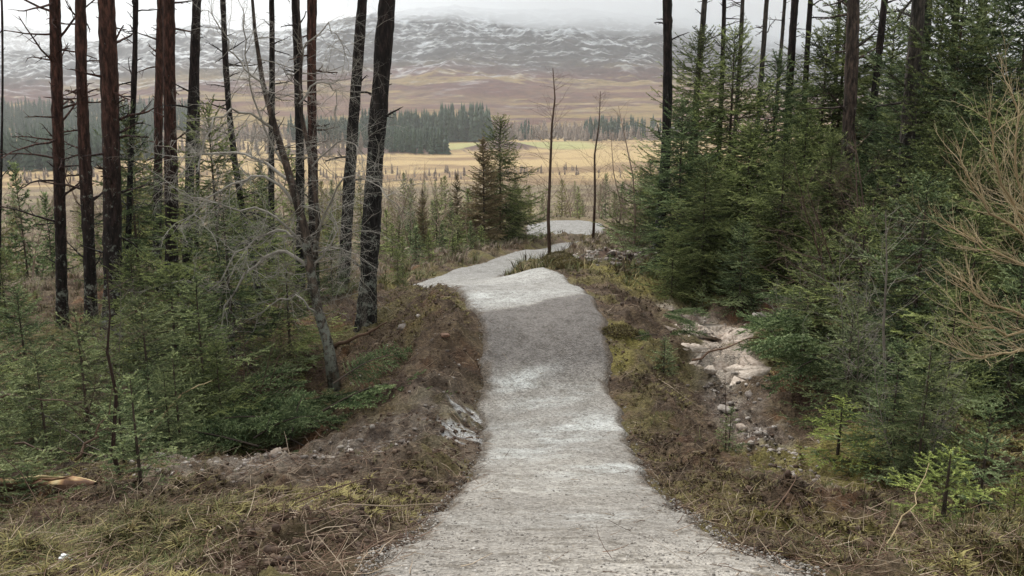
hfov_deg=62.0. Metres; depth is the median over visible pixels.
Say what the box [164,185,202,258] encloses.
spruce tree
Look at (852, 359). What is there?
spruce bough
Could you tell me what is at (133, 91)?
pine tree
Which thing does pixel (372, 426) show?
rubble
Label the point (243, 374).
spruce tree
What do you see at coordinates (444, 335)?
stone
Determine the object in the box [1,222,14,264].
spruce tree
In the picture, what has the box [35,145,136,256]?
birch tree
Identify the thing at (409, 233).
spruce tree
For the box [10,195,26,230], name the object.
spruce tree
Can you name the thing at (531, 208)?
spruce tree
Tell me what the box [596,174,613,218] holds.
spruce tree
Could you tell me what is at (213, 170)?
spruce tree
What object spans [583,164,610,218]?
birch tree
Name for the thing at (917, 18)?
tree
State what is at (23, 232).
birch tree
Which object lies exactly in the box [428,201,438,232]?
spruce tree
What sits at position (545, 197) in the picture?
birch tree
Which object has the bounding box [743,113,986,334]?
spruce tree
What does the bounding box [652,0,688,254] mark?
trunk
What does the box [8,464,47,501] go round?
spruce sapling
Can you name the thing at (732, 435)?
spruce sapling
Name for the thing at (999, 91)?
spruce tree
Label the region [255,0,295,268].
pine tree
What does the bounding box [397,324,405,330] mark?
stone
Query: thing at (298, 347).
spruce tree
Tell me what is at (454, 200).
larch tree
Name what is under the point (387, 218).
birch tree
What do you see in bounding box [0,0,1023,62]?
sky
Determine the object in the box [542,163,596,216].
birch tree
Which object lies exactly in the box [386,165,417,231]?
birch tree
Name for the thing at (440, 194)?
spruce tree
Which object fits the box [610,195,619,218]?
spruce tree
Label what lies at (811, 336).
spruce bough
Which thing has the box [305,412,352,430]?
spruce bough
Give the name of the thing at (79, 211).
birch tree
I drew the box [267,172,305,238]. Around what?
birch tree
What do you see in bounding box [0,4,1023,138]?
hills
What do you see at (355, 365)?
spruce bough
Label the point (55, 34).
pine tree
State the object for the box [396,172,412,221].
spruce tree
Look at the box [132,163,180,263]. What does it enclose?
spruce tree
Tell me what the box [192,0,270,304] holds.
pine tree
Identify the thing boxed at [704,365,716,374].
stone
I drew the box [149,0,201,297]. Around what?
pine tree
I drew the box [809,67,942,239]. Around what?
spruce tree
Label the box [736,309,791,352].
spruce bough
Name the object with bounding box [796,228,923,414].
conifer sapling
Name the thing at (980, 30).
spruce tree
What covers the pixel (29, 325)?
spruce tree
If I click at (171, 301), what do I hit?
spruce tree
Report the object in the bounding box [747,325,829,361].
spruce bough
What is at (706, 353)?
fallen branch
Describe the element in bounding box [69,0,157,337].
pine tree
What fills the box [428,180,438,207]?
spruce tree
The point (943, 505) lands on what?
spruce sapling
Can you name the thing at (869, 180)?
spruce tree
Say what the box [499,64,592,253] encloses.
bare sapling
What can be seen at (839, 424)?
spruce sapling
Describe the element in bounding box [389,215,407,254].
spruce tree
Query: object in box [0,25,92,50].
snowy hills
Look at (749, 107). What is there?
spruce tree
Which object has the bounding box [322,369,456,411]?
spruce bough
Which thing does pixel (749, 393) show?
stone
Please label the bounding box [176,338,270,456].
spruce tree
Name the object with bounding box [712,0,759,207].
spruce tree
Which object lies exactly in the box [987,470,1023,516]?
spruce sapling
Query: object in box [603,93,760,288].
spruce tree
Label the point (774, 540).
moss
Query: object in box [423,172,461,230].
birch tree
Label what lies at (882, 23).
spruce tree
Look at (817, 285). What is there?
spruce tree
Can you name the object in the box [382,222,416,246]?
birch tree
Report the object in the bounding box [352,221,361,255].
spruce tree
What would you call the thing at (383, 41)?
pine tree
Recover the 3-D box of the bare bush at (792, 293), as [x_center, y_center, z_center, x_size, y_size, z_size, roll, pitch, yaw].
[3.203,0.114,9.702,0.946,1.110,0.826,-2,13,-9]
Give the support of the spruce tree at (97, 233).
on the ground at (460, 157)
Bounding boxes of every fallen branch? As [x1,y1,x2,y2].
[0,378,107,430]
[14,394,111,458]
[74,368,119,460]
[132,380,211,446]
[363,512,430,547]
[685,327,778,360]
[752,348,869,381]
[883,464,946,544]
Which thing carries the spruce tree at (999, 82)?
on the ground at (460, 157)
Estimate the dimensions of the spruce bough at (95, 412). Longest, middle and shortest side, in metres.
1.300 x 0.702 x 0.287 m
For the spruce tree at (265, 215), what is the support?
on the ground at (460, 157)
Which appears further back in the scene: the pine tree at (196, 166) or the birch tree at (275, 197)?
the birch tree at (275, 197)
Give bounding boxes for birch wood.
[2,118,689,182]
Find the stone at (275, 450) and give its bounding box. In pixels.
[267,447,281,456]
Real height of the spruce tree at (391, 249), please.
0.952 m
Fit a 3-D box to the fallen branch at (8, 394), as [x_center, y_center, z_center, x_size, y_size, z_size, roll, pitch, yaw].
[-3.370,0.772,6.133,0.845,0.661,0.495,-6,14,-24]
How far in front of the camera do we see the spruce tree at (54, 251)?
24.61 m
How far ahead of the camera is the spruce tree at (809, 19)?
17.96 m
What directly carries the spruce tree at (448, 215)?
on the ground at (460, 157)
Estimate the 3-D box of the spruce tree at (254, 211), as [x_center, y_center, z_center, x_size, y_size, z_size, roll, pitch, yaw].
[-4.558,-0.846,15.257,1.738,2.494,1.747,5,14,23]
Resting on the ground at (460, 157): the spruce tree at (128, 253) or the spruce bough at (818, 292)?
the spruce tree at (128, 253)
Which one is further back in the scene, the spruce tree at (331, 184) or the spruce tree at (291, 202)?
the spruce tree at (331, 184)
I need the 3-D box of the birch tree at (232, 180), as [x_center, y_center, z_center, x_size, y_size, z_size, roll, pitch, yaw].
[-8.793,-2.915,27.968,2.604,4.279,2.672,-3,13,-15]
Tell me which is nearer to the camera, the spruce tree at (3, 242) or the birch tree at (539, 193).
the spruce tree at (3, 242)
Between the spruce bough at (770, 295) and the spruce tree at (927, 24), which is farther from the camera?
the spruce tree at (927, 24)
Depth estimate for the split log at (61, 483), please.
4.99 m
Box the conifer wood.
[0,94,1018,171]
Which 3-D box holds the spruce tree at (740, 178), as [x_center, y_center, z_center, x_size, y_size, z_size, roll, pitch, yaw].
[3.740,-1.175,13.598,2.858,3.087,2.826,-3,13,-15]
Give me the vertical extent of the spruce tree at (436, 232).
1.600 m
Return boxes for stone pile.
[538,247,659,274]
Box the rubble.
[45,241,846,492]
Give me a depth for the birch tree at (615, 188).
58.17 m
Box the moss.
[0,242,1023,575]
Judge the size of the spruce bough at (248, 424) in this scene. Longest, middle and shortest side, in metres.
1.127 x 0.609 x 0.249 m
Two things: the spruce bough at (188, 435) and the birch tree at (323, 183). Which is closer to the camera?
the spruce bough at (188, 435)
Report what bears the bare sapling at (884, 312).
on the ground at (460, 157)
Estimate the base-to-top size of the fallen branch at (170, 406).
0.475 m
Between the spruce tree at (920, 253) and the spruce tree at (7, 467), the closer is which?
the spruce tree at (7, 467)
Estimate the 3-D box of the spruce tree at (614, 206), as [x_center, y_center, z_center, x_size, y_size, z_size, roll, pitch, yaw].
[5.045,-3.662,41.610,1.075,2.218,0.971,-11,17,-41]
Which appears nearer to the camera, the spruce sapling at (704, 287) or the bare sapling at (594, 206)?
the spruce sapling at (704, 287)
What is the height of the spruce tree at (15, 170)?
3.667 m
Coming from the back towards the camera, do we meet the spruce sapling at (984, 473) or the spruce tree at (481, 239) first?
the spruce tree at (481, 239)
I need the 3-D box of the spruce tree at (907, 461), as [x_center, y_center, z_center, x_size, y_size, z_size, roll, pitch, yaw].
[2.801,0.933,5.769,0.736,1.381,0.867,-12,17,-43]
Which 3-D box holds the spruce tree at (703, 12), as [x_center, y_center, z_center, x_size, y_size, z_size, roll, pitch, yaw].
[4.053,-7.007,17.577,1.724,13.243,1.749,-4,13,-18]
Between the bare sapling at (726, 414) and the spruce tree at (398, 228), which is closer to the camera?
the bare sapling at (726, 414)
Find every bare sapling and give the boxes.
[19,269,186,476]
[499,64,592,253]
[540,99,687,250]
[556,90,639,242]
[591,134,638,244]
[716,387,745,447]
[771,198,1023,435]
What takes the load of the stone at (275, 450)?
on the ground at (460, 157)
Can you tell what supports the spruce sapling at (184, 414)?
on the ground at (460, 157)
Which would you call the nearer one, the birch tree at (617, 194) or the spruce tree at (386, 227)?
the spruce tree at (386, 227)
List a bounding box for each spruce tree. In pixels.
[0,246,61,340]
[0,285,95,421]
[0,319,68,449]
[0,340,102,465]
[0,343,90,517]
[0,366,81,460]
[1,160,54,281]
[1,210,11,265]
[1,218,32,282]
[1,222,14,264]
[3,306,155,460]
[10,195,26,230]
[21,326,157,456]
[29,191,78,280]
[34,198,47,226]
[43,226,68,275]
[51,99,210,311]
[52,292,245,454]
[61,254,146,417]
[68,206,99,270]
[69,195,81,230]
[72,244,190,375]
[77,262,270,437]
[94,203,102,246]
[94,218,102,256]
[96,363,201,457]
[97,172,148,258]
[107,197,323,402]
[120,118,179,262]
[125,362,220,460]
[128,95,301,332]
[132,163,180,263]
[137,275,285,451]
[163,155,209,257]
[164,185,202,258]
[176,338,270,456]
[199,179,218,244]
[208,170,305,298]
[211,179,243,259]
[221,244,355,386]
[231,169,251,229]
[245,162,291,258]
[256,182,287,257]
[275,148,307,257]
[284,158,308,240]
[301,232,358,302]
[305,191,331,254]
[318,181,337,237]
[321,210,339,255]
[324,180,341,225]
[333,201,341,237]
[335,180,342,221]
[352,176,363,237]
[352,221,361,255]
[379,209,395,257]
[379,223,404,262]
[385,192,397,225]
[386,247,411,284]
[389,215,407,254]
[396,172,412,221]
[396,236,412,268]
[400,178,419,230]
[400,209,421,249]
[402,200,417,243]
[403,198,417,234]
[404,225,430,262]
[411,211,437,252]
[418,230,441,264]
[420,180,428,209]
[425,198,449,245]
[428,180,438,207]
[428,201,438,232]
[433,223,447,251]
[436,176,451,226]
[437,178,446,206]
[440,201,462,248]
[441,112,555,247]
[445,215,471,248]
[445,226,463,255]
[456,188,478,238]
[463,220,479,250]
[469,225,489,247]
[503,174,529,233]
[523,185,536,218]
[552,180,573,218]
[568,187,583,217]
[580,199,586,216]
[593,24,767,252]
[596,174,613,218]
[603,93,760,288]
[607,190,619,218]
[609,158,667,247]
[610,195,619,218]
[611,181,629,219]
[621,20,806,263]
[626,157,772,309]
[627,170,645,219]
[641,231,697,302]
[664,118,840,291]
[667,48,856,256]
[671,0,725,217]
[693,219,778,323]
[694,141,851,307]
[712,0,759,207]
[714,0,743,154]
[722,102,866,268]
[735,0,935,230]
[737,0,775,175]
[742,20,890,231]
[750,226,870,341]
[754,128,883,280]
[762,0,787,130]
[762,0,805,167]
[770,203,935,375]
[773,262,840,347]
[776,294,915,433]
[778,0,1022,261]
[790,3,978,240]
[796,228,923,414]
[802,0,836,111]
[802,0,1023,294]
[804,338,954,486]
[807,169,1023,411]
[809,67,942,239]
[818,0,860,142]
[822,150,911,264]
[827,112,1013,346]
[828,0,1023,337]
[840,0,1023,274]
[851,194,1023,411]
[856,0,908,185]
[856,324,992,485]
[866,287,1022,478]
[870,92,1023,411]
[871,25,1023,402]
[889,0,948,174]
[934,253,1023,428]
[948,0,975,88]
[974,0,986,86]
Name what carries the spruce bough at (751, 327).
on the ground at (460, 157)
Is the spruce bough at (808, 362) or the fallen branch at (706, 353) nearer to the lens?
the spruce bough at (808, 362)
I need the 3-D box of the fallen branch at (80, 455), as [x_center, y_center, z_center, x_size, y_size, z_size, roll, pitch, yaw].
[-2.788,0.833,5.796,0.371,0.648,0.193,-2,13,-8]
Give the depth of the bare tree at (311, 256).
9.29 m
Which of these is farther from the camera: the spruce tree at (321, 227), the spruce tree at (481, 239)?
the spruce tree at (321, 227)
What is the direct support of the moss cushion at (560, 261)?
on the ground at (460, 157)
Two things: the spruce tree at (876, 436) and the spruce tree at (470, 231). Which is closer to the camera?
the spruce tree at (876, 436)
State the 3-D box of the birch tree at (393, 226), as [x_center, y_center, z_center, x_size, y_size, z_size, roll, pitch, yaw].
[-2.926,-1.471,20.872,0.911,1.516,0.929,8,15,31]
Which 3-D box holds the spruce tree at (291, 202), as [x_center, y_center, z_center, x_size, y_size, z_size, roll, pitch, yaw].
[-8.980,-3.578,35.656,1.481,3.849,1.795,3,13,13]
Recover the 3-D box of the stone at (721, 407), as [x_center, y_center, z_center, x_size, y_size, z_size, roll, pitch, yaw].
[2.053,1.158,8.195,0.180,0.057,0.148,11,16,40]
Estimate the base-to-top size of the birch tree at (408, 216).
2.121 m
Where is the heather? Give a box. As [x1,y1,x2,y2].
[3,178,651,294]
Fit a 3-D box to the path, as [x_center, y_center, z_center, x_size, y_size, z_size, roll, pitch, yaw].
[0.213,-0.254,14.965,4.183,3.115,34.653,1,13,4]
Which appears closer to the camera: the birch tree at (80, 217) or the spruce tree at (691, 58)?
the spruce tree at (691, 58)
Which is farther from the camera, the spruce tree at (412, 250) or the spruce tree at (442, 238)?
the spruce tree at (442, 238)
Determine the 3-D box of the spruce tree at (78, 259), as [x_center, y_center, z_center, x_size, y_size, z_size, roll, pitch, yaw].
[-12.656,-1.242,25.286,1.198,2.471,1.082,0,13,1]
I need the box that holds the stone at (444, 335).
[441,333,449,337]
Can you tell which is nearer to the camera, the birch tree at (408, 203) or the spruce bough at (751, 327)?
the spruce bough at (751, 327)
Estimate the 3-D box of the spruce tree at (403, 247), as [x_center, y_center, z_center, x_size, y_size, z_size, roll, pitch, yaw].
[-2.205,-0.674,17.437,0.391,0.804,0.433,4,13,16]
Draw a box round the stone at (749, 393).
[744,390,752,397]
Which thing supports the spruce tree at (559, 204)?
on the ground at (460, 157)
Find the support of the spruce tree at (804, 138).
on the ground at (460, 157)
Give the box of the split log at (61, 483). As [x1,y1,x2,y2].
[0,475,97,492]
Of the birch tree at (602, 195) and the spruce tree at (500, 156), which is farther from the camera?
the birch tree at (602, 195)
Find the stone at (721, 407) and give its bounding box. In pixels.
[717,404,733,412]
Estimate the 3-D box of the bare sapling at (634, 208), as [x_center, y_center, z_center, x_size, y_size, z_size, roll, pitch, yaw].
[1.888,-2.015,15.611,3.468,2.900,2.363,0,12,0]
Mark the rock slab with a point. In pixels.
(757, 368)
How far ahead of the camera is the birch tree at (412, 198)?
37.54 m
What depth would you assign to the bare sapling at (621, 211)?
17.71 m
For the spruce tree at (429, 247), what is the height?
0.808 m
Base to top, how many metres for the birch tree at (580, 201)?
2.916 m
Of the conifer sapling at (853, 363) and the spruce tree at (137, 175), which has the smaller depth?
the conifer sapling at (853, 363)
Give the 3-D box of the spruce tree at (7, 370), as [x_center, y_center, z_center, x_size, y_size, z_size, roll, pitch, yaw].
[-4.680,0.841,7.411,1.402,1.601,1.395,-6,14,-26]
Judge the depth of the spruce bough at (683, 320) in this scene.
9.36 m
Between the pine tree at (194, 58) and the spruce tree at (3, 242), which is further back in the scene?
the spruce tree at (3, 242)
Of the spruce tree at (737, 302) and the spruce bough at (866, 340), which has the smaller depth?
the spruce bough at (866, 340)
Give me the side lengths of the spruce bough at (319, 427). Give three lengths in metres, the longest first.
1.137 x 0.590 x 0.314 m
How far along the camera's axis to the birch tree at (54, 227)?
23.10 m
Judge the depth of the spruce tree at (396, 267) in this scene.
14.41 m
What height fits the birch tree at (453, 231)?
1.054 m
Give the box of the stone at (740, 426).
[736,423,747,432]
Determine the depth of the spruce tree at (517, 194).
25.72 m
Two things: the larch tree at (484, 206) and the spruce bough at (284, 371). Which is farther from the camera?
the larch tree at (484, 206)
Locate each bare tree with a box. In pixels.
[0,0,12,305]
[103,0,440,391]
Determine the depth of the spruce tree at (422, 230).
22.81 m
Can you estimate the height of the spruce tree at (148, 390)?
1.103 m
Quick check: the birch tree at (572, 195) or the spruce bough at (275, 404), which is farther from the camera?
the birch tree at (572, 195)
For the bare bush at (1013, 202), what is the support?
on the ground at (460, 157)
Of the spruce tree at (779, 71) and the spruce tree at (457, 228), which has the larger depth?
the spruce tree at (457, 228)
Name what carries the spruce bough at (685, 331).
on the rock slab
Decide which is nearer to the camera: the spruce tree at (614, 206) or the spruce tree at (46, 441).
the spruce tree at (46, 441)
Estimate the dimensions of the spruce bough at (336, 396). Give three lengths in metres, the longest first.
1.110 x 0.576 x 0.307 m
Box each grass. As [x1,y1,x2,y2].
[0,211,866,333]
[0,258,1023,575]
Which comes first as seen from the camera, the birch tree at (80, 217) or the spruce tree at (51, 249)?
the spruce tree at (51, 249)
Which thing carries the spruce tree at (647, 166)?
on the ground at (460, 157)
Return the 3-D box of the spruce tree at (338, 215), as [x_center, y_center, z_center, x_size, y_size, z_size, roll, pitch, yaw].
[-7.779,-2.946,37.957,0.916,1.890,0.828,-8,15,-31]
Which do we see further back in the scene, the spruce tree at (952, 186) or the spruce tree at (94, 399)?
the spruce tree at (952, 186)
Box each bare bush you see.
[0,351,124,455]
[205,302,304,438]
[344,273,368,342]
[611,213,650,271]
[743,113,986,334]
[759,250,834,333]
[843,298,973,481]
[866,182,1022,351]
[903,21,1023,371]
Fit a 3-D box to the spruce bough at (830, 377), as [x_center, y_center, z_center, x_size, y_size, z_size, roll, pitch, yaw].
[3.291,0.981,8.249,0.741,0.303,1.373,-8,26,13]
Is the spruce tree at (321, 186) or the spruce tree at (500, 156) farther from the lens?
the spruce tree at (321, 186)
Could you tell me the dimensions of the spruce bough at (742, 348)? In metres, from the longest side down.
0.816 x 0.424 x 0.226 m
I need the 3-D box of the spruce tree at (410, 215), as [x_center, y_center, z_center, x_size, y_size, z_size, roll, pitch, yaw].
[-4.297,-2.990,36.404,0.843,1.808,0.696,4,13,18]
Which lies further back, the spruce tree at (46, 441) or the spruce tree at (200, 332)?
the spruce tree at (200, 332)
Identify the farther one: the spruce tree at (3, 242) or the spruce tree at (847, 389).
the spruce tree at (3, 242)
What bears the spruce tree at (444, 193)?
on the ground at (460, 157)
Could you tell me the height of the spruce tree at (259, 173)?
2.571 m
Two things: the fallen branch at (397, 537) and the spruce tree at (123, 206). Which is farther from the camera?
the spruce tree at (123, 206)
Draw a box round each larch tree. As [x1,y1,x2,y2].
[410,189,438,251]
[446,173,468,242]
[448,137,511,245]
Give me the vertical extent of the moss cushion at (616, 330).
0.201 m
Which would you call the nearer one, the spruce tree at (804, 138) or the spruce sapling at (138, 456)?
the spruce sapling at (138, 456)
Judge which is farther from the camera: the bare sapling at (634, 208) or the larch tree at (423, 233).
the larch tree at (423, 233)
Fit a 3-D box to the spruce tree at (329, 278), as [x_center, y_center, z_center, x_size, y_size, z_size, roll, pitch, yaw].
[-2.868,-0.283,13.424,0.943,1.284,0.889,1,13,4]
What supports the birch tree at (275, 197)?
on the ground at (460, 157)
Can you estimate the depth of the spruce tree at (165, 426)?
6.80 m
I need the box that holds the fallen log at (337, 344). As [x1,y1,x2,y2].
[334,322,387,348]
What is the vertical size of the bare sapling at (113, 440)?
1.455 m
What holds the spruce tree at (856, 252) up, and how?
on the ground at (460, 157)
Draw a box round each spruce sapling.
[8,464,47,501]
[79,380,158,465]
[89,371,206,496]
[139,347,211,454]
[395,265,408,290]
[646,335,678,376]
[695,283,712,309]
[714,406,749,452]
[796,393,885,469]
[883,441,1006,527]
[936,402,1023,515]
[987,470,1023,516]
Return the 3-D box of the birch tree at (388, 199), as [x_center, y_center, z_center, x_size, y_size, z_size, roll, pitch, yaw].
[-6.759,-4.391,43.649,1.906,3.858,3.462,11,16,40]
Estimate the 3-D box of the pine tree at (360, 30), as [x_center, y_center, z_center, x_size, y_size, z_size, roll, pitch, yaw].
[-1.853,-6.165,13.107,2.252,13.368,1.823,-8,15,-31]
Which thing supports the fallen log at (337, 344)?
on the ground at (460, 157)
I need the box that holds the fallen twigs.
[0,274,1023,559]
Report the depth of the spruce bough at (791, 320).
8.80 m
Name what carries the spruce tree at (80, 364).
on the ground at (460, 157)
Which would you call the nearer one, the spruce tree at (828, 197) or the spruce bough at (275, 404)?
the spruce bough at (275, 404)
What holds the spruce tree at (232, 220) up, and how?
on the ground at (460, 157)
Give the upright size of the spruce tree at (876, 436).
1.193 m
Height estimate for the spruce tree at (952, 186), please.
2.886 m
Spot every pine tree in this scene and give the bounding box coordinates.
[0,0,122,329]
[37,0,102,323]
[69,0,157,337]
[97,0,162,284]
[131,0,183,265]
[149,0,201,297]
[163,0,202,301]
[187,35,204,258]
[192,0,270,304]
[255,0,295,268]
[281,0,319,291]
[288,0,337,297]
[325,0,370,288]
[351,0,401,331]
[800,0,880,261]
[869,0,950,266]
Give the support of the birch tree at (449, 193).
on the ground at (460, 157)
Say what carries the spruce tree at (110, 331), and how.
on the ground at (460, 157)
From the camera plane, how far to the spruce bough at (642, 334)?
9.45 m
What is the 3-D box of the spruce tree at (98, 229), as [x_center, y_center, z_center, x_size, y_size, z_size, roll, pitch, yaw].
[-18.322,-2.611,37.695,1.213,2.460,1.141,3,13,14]
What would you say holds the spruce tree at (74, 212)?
on the ground at (460, 157)
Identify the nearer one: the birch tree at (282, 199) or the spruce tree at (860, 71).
the spruce tree at (860, 71)
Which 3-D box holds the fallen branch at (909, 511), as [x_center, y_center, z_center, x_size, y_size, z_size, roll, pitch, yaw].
[1.792,1.083,3.766,0.808,0.317,0.417,-8,15,-32]
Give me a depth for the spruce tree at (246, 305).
10.15 m
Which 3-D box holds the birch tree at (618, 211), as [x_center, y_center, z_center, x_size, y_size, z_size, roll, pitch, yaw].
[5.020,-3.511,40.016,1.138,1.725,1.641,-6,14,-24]
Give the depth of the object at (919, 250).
9.06 m
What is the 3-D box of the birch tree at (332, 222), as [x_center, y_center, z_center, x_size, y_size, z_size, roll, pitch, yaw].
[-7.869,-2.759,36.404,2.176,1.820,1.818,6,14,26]
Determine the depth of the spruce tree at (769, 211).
12.16 m
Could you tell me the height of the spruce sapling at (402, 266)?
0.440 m
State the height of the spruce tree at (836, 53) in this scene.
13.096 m
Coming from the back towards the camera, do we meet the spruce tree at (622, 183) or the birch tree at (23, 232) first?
the spruce tree at (622, 183)
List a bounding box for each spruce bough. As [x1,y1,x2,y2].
[79,391,195,430]
[139,431,226,443]
[165,409,258,454]
[180,401,259,437]
[207,403,272,443]
[207,411,321,441]
[216,361,308,417]
[224,410,304,449]
[248,406,292,434]
[253,404,339,444]
[256,378,310,433]
[262,389,300,447]
[282,386,317,440]
[283,397,337,433]
[293,388,362,410]
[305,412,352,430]
[306,421,328,437]
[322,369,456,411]
[333,341,412,386]
[632,330,657,340]
[663,326,707,341]
[664,306,710,317]
[664,314,697,332]
[732,334,802,367]
[734,319,815,335]
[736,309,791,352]
[739,311,836,343]
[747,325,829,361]
[750,307,813,334]
[753,287,830,321]
[761,351,829,397]
[787,328,832,346]
[801,285,839,315]
[811,363,893,409]
[831,352,924,389]
[835,327,905,362]
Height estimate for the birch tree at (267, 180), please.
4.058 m
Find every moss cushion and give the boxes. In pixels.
[543,250,574,262]
[553,256,583,268]
[602,323,639,338]
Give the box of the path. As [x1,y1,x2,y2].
[369,220,804,575]
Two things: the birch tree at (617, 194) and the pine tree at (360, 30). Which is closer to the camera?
the pine tree at (360, 30)
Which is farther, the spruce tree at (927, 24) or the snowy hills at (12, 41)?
the snowy hills at (12, 41)
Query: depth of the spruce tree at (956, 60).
10.83 m
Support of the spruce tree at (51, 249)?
on the ground at (460, 157)
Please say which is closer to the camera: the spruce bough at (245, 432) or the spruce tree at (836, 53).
the spruce bough at (245, 432)
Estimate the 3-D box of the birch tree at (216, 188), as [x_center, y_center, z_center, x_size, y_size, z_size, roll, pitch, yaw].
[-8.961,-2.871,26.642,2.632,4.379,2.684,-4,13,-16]
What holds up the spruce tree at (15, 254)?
on the ground at (460, 157)
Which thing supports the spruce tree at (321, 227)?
on the ground at (460, 157)
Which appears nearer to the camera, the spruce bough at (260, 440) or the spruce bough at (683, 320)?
the spruce bough at (260, 440)
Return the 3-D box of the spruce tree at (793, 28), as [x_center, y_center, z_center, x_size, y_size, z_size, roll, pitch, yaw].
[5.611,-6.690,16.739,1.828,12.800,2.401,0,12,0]
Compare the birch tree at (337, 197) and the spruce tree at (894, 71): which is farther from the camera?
the birch tree at (337, 197)
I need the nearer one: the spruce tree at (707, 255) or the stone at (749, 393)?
the stone at (749, 393)
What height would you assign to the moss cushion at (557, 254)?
0.241 m
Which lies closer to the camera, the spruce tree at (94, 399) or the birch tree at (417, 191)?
the spruce tree at (94, 399)
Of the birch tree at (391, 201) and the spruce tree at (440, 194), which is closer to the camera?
the birch tree at (391, 201)
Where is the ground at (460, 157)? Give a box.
[0,135,1023,575]
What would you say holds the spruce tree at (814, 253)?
on the ground at (460, 157)
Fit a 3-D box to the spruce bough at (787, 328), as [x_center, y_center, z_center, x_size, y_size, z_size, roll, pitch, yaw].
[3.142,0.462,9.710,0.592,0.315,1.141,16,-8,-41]
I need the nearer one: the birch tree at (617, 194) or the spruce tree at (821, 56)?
the spruce tree at (821, 56)
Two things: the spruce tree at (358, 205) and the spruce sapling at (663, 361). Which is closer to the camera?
the spruce sapling at (663, 361)
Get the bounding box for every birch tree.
[1,156,71,275]
[1,195,70,276]
[2,177,21,244]
[7,176,81,277]
[17,176,73,273]
[25,177,81,276]
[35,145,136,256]
[35,213,100,264]
[44,158,102,261]
[54,200,102,251]
[67,183,102,241]
[70,184,95,242]
[200,133,264,249]
[204,142,266,222]
[215,134,295,222]
[237,162,294,242]
[264,160,324,221]
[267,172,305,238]
[274,164,323,238]
[293,166,332,236]
[319,165,361,212]
[319,171,341,213]
[321,207,357,237]
[357,173,404,225]
[381,187,436,249]
[382,182,417,243]
[382,193,404,250]
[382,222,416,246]
[383,165,435,244]
[384,180,404,233]
[385,199,410,247]
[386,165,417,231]
[386,167,440,214]
[392,178,424,214]
[399,161,436,229]
[417,181,463,246]
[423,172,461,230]
[437,172,464,227]
[445,216,466,255]
[455,204,484,248]
[503,158,534,207]
[528,176,553,217]
[531,178,554,216]
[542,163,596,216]
[553,173,593,216]
[558,205,589,216]
[569,182,592,215]
[582,173,611,213]
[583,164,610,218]
[583,173,620,216]
[586,180,620,218]
[600,166,638,200]
[601,180,620,222]
[604,169,627,216]
[609,202,629,218]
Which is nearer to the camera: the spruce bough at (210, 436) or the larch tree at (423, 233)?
the spruce bough at (210, 436)
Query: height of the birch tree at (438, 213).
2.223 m
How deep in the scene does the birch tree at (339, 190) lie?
44.95 m
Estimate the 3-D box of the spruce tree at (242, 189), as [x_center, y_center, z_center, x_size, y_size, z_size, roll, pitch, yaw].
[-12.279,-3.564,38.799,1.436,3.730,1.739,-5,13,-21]
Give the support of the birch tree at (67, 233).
on the ground at (460, 157)
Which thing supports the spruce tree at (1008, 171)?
on the ground at (460, 157)
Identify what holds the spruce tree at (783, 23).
on the ground at (460, 157)
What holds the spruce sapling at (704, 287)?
on the ground at (460, 157)
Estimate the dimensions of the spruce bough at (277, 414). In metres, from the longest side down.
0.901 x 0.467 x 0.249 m
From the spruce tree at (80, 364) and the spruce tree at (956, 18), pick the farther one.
the spruce tree at (956, 18)
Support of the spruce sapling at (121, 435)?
on the ground at (460, 157)
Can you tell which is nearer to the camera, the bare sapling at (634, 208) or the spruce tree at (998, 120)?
the spruce tree at (998, 120)
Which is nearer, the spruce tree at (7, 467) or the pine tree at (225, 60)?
the spruce tree at (7, 467)
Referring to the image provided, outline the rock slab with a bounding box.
[664,324,771,385]
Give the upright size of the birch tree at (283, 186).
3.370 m
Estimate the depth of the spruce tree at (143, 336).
7.99 m
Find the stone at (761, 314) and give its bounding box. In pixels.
[752,312,766,316]
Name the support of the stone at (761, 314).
on the ground at (460, 157)
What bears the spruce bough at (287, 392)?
on the spruce tree at (200, 332)
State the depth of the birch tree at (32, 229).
21.69 m
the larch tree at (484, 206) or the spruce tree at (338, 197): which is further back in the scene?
the spruce tree at (338, 197)
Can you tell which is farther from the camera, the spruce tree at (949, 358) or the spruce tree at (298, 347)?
the spruce tree at (298, 347)
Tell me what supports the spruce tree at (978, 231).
on the ground at (460, 157)
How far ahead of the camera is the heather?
18.79 m

